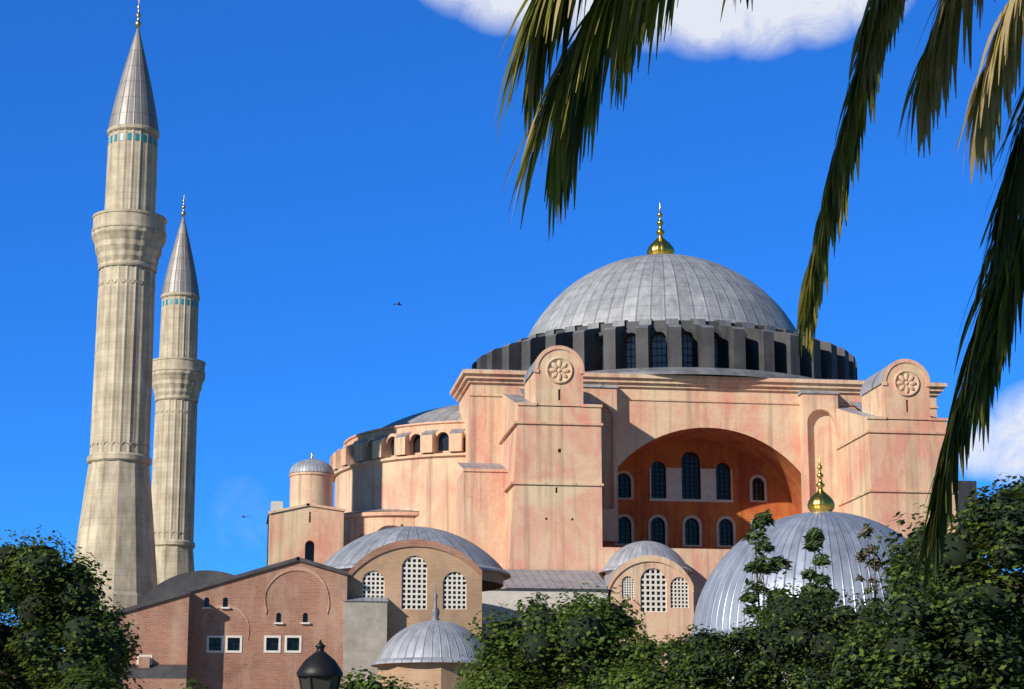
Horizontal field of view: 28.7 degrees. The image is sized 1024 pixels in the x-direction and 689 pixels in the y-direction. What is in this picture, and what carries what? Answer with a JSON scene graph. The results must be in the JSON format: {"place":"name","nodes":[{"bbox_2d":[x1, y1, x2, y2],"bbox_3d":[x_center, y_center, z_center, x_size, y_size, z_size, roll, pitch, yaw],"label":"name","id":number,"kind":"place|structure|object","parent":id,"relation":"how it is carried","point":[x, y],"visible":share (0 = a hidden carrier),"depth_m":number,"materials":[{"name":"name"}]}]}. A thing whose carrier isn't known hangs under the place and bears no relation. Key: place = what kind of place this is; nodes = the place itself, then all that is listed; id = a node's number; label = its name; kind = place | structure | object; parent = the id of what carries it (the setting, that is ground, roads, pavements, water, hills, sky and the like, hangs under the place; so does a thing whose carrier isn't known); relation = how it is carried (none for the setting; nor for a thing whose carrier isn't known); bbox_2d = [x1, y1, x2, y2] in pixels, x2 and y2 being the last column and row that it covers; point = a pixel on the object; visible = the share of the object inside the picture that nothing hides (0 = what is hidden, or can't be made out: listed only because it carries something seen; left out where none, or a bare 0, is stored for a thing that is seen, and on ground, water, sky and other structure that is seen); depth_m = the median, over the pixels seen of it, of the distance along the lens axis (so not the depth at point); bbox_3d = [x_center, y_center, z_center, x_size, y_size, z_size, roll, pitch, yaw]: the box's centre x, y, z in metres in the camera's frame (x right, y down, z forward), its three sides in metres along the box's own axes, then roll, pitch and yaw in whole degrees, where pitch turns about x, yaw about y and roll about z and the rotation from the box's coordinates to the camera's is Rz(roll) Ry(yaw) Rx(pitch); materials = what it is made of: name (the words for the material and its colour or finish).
{"place":"outdoors","nodes":[
{"label":"outdoors","id":0,"kind":"place"},
{"bbox_2d":[141,570,233,602],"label":"dome","id":1,"kind":"structure","parent":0,"point":[179,583],"depth_m":155.24,"materials":[{"name":"grey metal"}]},
{"bbox_2d":[343,597,388,681],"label":"wall","id":2,"kind":"structure","parent":0,"point":[365,634],"depth_m":144.77,"materials":[{"name":"grey paint"}]},
{"bbox_2d":[347,547,481,641],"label":"arched facade","id":3,"kind":"structure","parent":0,"point":[440,565],"depth_m":147.24,"materials":[{"name":"beige paint"}]},
{"bbox_2d":[362,556,465,608],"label":"lattice windows","id":4,"kind":"structure","parent":3,"relation":"in","point":[414,583],"depth_m":147.50,"materials":[{"name":"white"}]},
{"bbox_2d":[347,539,481,579],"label":"arch trim","id":5,"kind":"structure","parent":3,"relation":"attached to","point":[418,543],"depth_m":147.79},
{"bbox_2d":[324,526,510,591],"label":"curved roof","id":6,"kind":"structure","parent":3,"relation":"on","point":[349,556],"depth_m":152.43,"materials":[{"name":"grey metal"}]},
{"bbox_2d":[371,581,484,688],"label":"small dome","id":7,"kind":"structure","parent":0,"point":[432,651],"depth_m":137.21,"materials":[{"name":"metal"}]},
{"bbox_2d":[0,0,1023,648],"label":"sky","id":8,"kind":"structure","parent":0,"point":[334,164],"materials":[{"name":"blue"}]},
{"bbox_2d":[602,547,729,612],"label":"gallery block","id":9,"kind":"structure","parent":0,"point":[701,564],"depth_m":176.13,"materials":[{"name":"pink paint"}]},
{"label":"paved precinct","id":10,"kind":"object","parent":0,"visible":0},
{"bbox_2d":[0,525,144,688],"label":"plane tree","id":11,"kind":"object","parent":10,"relation":"on","point":[49,597],"visible":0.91,"depth_m":71.26,"materials":[{"name":"green plant"}]},
{"bbox_2d":[44,659,160,688],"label":"bush","id":12,"kind":"object","parent":10,"relation":"on","point":[92,678],"visible":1,"depth_m":57.42,"materials":[{"name":"green plant"}]},
{"bbox_2d":[113,557,348,688],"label":"brick annexe","id":13,"kind":"structure","parent":10,"relation":"on","point":[174,631],"depth_m":143.71,"materials":[{"name":"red brick"}]},
{"bbox_2d":[136,598,309,664],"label":"windows","id":14,"kind":"structure","parent":13,"relation":"in","point":[233,643],"depth_m":143.89,"materials":[{"name":"white"}]},
{"bbox_2d":[454,583,668,688],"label":"tree","id":15,"kind":"object","parent":10,"relation":"on","point":[577,645],"visible":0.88,"depth_m":59.73,"materials":[{"name":"green plant"}]},
{"bbox_2d":[604,634,732,688],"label":"bush","id":16,"kind":"object","parent":10,"relation":"on","point":[629,676],"visible":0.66,"depth_m":56.60,"materials":[{"name":"green plant"}]},
{"bbox_2d":[735,509,793,676],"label":"young cedar","id":17,"kind":"object","parent":10,"relation":"on","point":[760,565],"visible":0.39,"depth_m":71.17,"materials":[{"name":"green plant"}]},
{"bbox_2d":[686,511,905,685],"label":"dome","id":18,"kind":"structure","parent":10,"relation":"on","point":[719,606],"depth_m":102.30,"materials":[{"name":"grey metal"}]},
{"bbox_2d":[807,455,834,511],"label":"finial","id":19,"kind":"object","parent":18,"relation":"on","point":[820,499],"visible":0.89,"depth_m":107.02,"materials":[{"name":"gold metal"}]},
{"bbox_2d":[791,527,840,670],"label":"young cedar","id":20,"kind":"object","parent":10,"relation":"on","point":[814,538],"visible":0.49,"depth_m":71.04,"materials":[{"name":"green plant"}]},
{"bbox_2d":[853,522,883,632],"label":"cedar","id":21,"kind":"object","parent":10,"relation":"on","point":[861,557],"visible":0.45,"depth_m":78.72,"materials":[{"name":"green plant"}]},
{"bbox_3d":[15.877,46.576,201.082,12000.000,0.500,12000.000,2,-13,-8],"label":"ground","id":22,"kind":"structure","parent":0,"visible":0},
{"bbox_2d":[64,0,166,650],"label":"minaret","id":23,"kind":"object","parent":22,"relation":"on","point":[115,537],"visible":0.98,"depth_m":174.74,"materials":[{"name":"stone"}]},
{"bbox_2d":[151,200,205,583],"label":"minaret","id":24,"kind":"object","parent":22,"relation":"on","point":[178,374],"visible":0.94,"depth_m":236.41,"materials":[{"name":"stone"}]},
{"bbox_2d":[180,678,211,688],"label":"shrub","id":25,"kind":"object","parent":22,"relation":"on","point":[192,683],"visible":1,"depth_m":39.10,"materials":[{"name":"green plant"}]},
{"bbox_2d":[266,501,345,565],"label":"building block","id":26,"kind":"structure","parent":22,"relation":"on","point":[293,531],"depth_m":179.47,"materials":[{"name":"beige paint"}]},
{"bbox_2d":[305,542,313,560],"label":"window","id":27,"kind":"structure","parent":26,"relation":"in","point":[309,550],"depth_m":180.21,"materials":[{"name":"black glass"}]},
{"bbox_2d":[289,452,333,515],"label":"stair turret","id":28,"kind":"object","parent":26,"relation":"on","point":[311,480],"visible":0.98,"depth_m":181.03,"materials":[{"name":"pink paint"}]},
{"bbox_2d":[297,639,342,688],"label":"park lamp post","id":29,"kind":"object","parent":22,"relation":"on","point":[319,668],"visible":1,"depth_m":26.38,"materials":[{"name":"grey metal"}]},
{"bbox_2d":[343,509,418,546],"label":"low wall block","id":30,"kind":"structure","parent":22,"relation":"on","point":[363,523],"depth_m":190.51,"materials":[{"name":"pink paint"}]},
{"bbox_2d":[339,666,438,688],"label":"shrub","id":31,"kind":"object","parent":22,"relation":"on","point":[359,683],"visible":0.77,"depth_m":43.65,"materials":[{"name":"green plant"}]},
{"bbox_2d":[330,420,465,534],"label":"semi dome drum","id":32,"kind":"object","parent":22,"relation":"on","point":[416,467],"visible":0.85,"depth_m":192.12,"materials":[{"name":"pink paint"}]},
{"bbox_2d":[381,404,461,427],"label":"half dome roof","id":33,"kind":"structure","parent":32,"relation":"on","point":[450,413],"depth_m":197.12,"materials":[{"name":"grey metal"}]},
{"bbox_2d":[482,569,610,688],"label":"aisle lean to roof","id":34,"kind":"object","parent":22,"relation":"on","point":[557,580],"visible":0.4,"depth_m":167.07,"materials":[{"name":"metal"}]},
{"bbox_2d":[498,345,603,589],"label":"buttress tower","id":35,"kind":"structure","parent":22,"relation":"on","point":[551,452],"depth_m":176.29,"materials":[{"name":"pink paint"}]},
{"bbox_2d":[601,561,693,686],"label":"arched facade","id":36,"kind":"structure","parent":22,"relation":"on","point":[676,622],"depth_m":167.69,"materials":[{"name":"pink paint"}]},
{"bbox_2d":[599,541,692,576],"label":"dome","id":37,"kind":"structure","parent":36,"relation":"on","point":[624,554],"depth_m":171.97,"materials":[{"name":"grey metal"}]},
{"bbox_2d":[599,555,693,591],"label":"arch trim","id":38,"kind":"structure","parent":36,"relation":"attached to","point":[609,578],"depth_m":168.42,"materials":[{"name":"beige paint"}]},
{"bbox_2d":[622,568,688,611],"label":"lattice windows","id":39,"kind":"structure","parent":36,"relation":"in","point":[653,594],"depth_m":168.24,"materials":[{"name":"white"}]},
{"bbox_2d":[450,369,946,513],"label":"block wall","id":40,"kind":"structure","parent":22,"relation":"on","point":[756,420],"depth_m":190.31,"materials":[{"name":"pink paint"}]},
{"bbox_2d":[583,384,618,542],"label":"wall pier","id":41,"kind":"structure","parent":40,"relation":"attached to","point":[606,398],"depth_m":187.28,"materials":[{"name":"pink paint"}]},
{"bbox_2d":[472,319,857,379],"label":"dome drum","id":42,"kind":"object","parent":40,"relation":"on","point":[701,347],"visible":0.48,"depth_m":194.50,"materials":[{"name":"grey stone"}]},
{"bbox_2d":[527,254,796,376],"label":"dome","id":43,"kind":"structure","parent":42,"relation":"on","point":[663,287],"depth_m":201.21,"materials":[{"name":"grey metal"}]},
{"bbox_2d":[647,205,674,254],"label":"finial","id":44,"kind":"object","parent":43,"relation":"on","point":[660,244],"visible":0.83,"depth_m":212.86,"materials":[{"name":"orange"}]},
{"bbox_2d":[602,441,797,548],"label":"recessed arch wall","id":45,"kind":"structure","parent":40,"relation":"attached to","point":[641,509],"depth_m":196.13,"materials":[{"name":"orange paint"}]},
{"bbox_2d":[617,452,762,545],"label":"windows","id":46,"kind":"structure","parent":45,"relation":"in","point":[690,475],"depth_m":196.26,"materials":[{"name":"black glass"}]},
{"bbox_2d":[614,470,766,546],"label":"window surrounds","id":47,"kind":"object","parent":45,"relation":"attached to","point":[689,516],"visible":0.54,"depth_m":195.28,"materials":[{"name":"paint"}]},
{"bbox_2d":[649,467,733,502],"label":"tympanum marble panels","id":48,"kind":"object","parent":45,"relation":"attached to","point":[674,484],"visible":1,"depth_m":196.09,"materials":[{"name":"grey stone"}]},
{"bbox_2d":[797,390,839,512],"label":"wall pier","id":49,"kind":"structure","parent":40,"relation":"attached to","point":[818,426],"depth_m":190.47,"materials":[{"name":"pink paint"}]},
{"bbox_2d":[456,463,976,566],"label":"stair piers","id":50,"kind":"structure","parent":22,"relation":"on","point":[481,496],"depth_m":179.34,"materials":[{"name":"pink paint"}]},
{"bbox_2d":[656,622,789,688],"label":"tree","id":51,"kind":"object","parent":22,"relation":"on","point":[706,660],"visible":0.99,"depth_m":48.55,"materials":[{"name":"green plant"}]},
{"bbox_2d":[493,0,1023,676],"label":"canary palm","id":52,"kind":"object","parent":22,"relation":"on","point":[569,100],"visible":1,"depth_m":8.29,"materials":[{"name":"green"}]},
{"bbox_2d":[723,577,894,688],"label":"tree","id":53,"kind":"object","parent":22,"relation":"on","point":[805,632],"visible":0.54,"depth_m":49.67,"materials":[{"name":"green plant"}]},
{"bbox_2d":[836,359,957,537],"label":"buttress tower","id":54,"kind":"structure","parent":22,"relation":"on","point":[889,434],"depth_m":181.68,"materials":[{"name":"pink paint"}]},
{"bbox_2d":[827,567,1023,688],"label":"tree","id":55,"kind":"object","parent":22,"relation":"on","point":[870,658],"visible":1,"depth_m":39.60,"materials":[{"name":"green plant"}]},
{"bbox_2d":[874,472,1023,687],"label":"tree","id":56,"kind":"object","parent":22,"relation":"on","point":[991,528],"visible":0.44,"depth_m":41.98,"materials":[{"name":"green plant"}]}
]}

